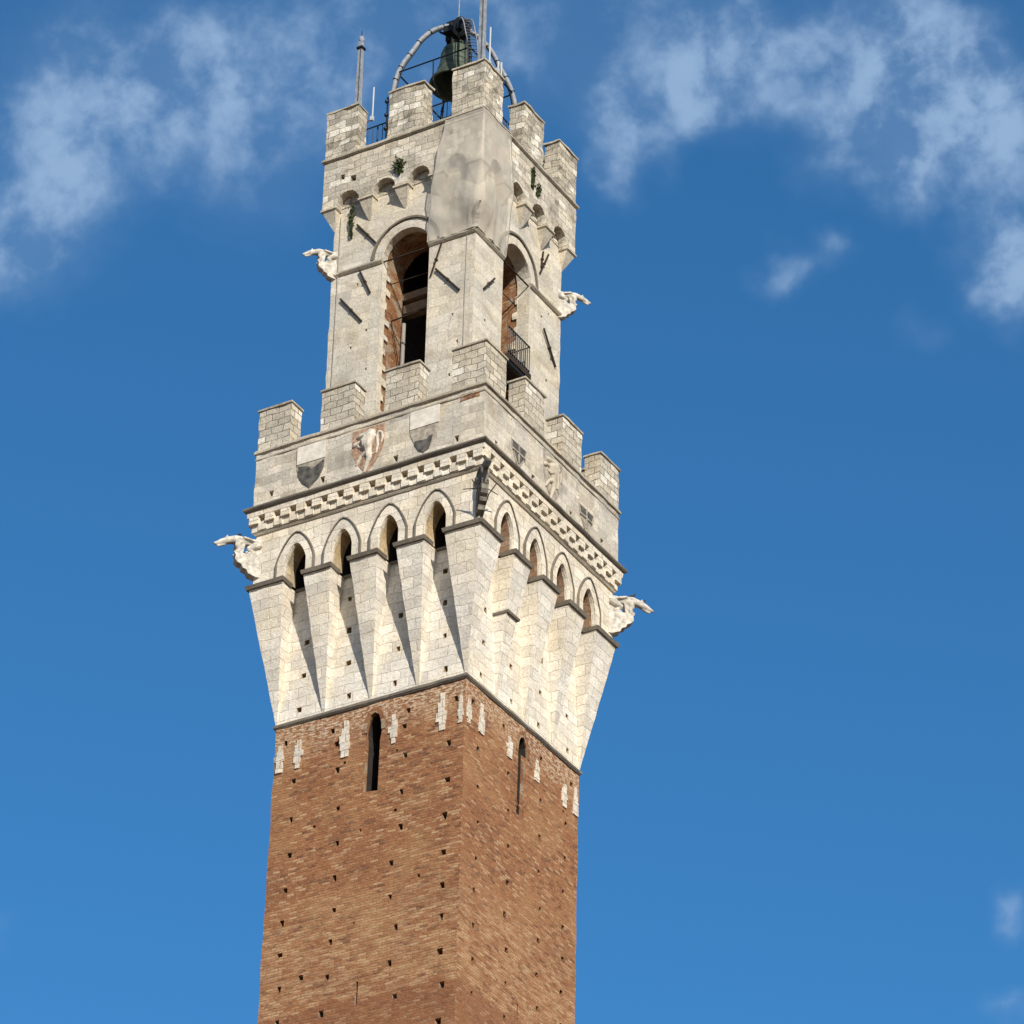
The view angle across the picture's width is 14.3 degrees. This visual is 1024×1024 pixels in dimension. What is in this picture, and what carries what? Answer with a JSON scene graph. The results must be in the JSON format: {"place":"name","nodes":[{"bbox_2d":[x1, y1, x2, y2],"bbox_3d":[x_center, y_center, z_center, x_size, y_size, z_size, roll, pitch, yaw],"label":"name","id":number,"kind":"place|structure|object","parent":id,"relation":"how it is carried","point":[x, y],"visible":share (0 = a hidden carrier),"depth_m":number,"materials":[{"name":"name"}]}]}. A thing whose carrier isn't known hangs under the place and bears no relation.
{"place":"outdoors","nodes":[
{"label":"outdoors","id":0,"kind":"place"},
{"bbox_2d":[0,0,1023,1023],"label":"sky","id":1,"kind":"structure","parent":0,"point":[796,352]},
{"label":"ground","id":2,"kind":"structure","parent":0,"visible":0},
{"bbox_2d":[214,58,653,1023],"bbox_3d":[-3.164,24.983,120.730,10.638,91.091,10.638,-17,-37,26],"label":"bell tower","id":3,"kind":"structure","parent":2,"relation":"on","point":[430,566],"depth_m":131.44,"materials":[{"name":"brick"}]},
{"bbox_2d":[348,204,354,238],"bbox_3d":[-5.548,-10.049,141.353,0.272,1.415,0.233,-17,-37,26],"label":"wall plant","id":4,"kind":"object","parent":3,"relation":"attached to","point":[351,219],"depth_m":141.36,"materials":[{"name":"green plant"}]},
{"bbox_2d":[354,33,365,104],"bbox_3d":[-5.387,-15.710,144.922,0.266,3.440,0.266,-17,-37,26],"label":"mast","id":5,"kind":"object","parent":3,"relation":"on","point":[361,48],"visible":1,"depth_m":144.78,"materials":[{"name":"metal"}]},
{"bbox_2d":[368,87,374,121],"bbox_3d":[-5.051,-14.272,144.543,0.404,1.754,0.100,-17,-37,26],"label":"aerial","id":6,"kind":"object","parent":3,"relation":"attached to","point":[371,119],"visible":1,"depth_m":144.41,"materials":[{"name":"white paint"}]},
{"bbox_2d":[383,97,388,138],"bbox_3d":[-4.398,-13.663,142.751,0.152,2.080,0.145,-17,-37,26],"label":"cable post","id":7,"kind":"object","parent":3,"relation":"attached to","point":[386,113],"visible":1,"depth_m":142.81,"materials":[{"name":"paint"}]},
{"bbox_2d":[391,155,404,174],"bbox_3d":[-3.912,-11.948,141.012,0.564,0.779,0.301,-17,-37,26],"label":"wall plant","id":8,"kind":"object","parent":3,"relation":"attached to","point":[399,167],"depth_m":140.97,"materials":[{"name":"green plant"}]},
{"bbox_2d":[387,16,516,135],"bbox_3d":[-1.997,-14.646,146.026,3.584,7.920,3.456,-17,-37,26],"label":"bell gantry","id":9,"kind":"object","parent":3,"relation":"on","point":[458,28],"visible":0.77,"depth_m":147.14,"materials":[{"name":"metal"}]},
{"bbox_2d":[429,39,471,101],"bbox_3d":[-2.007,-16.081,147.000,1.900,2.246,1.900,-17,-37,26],"label":"bronze bell","id":10,"kind":"object","parent":9,"relation":"hanging from","point":[443,77],"visible":0.55,"depth_m":146.78,"materials":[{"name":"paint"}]},
{"bbox_2d":[396,46,512,118],"bbox_3d":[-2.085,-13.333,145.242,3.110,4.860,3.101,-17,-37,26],"label":"safety railing","id":11,"kind":"object","parent":3,"relation":"on","point":[437,115],"visible":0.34,"depth_m":145.51,"materials":[{"name":"metal"}]},
{"bbox_2d":[367,99,543,167],"bbox_3d":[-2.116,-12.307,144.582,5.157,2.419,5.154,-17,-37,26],"label":"parapet railing","id":12,"kind":"object","parent":3,"relation":"on","point":[447,101],"visible":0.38,"depth_m":143.32,"materials":[{"name":"metal"}]},
{"bbox_2d":[427,106,513,255],"bbox_3d":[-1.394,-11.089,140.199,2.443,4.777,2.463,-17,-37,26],"label":"protective net","id":13,"kind":"object","parent":3,"relation":"on","point":[481,177],"visible":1,"depth_m":139.40,"materials":[{"name":"beige fabric"}]},
{"bbox_2d":[477,0,486,59],"bbox_3d":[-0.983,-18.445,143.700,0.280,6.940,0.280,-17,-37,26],"label":"mast","id":14,"kind":"object","parent":3,"relation":"on","point":[482,32],"visible":1,"depth_m":142.55,"materials":[{"name":"metal"}]},
{"bbox_2d":[489,27,490,61],"bbox_3d":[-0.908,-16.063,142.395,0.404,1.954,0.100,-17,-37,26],"label":"aerial","id":15,"kind":"object","parent":3,"relation":"attached to","point":[490,45],"visible":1,"depth_m":142.38,"materials":[{"name":"white paint"}]},
{"bbox_2d":[531,167,537,189],"bbox_3d":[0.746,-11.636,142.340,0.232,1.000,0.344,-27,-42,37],"label":"wall plant","id":16,"kind":"object","parent":3,"relation":"attached to","point":[533,171],"depth_m":142.30,"materials":[{"name":"green plant"}]},
{"bbox_2d":[535,183,541,196],"bbox_3d":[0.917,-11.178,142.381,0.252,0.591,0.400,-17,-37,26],"label":"wall plant","id":17,"kind":"object","parent":3,"relation":"attached to","point":[538,191],"depth_m":142.38,"materials":[{"name":"green plant"}]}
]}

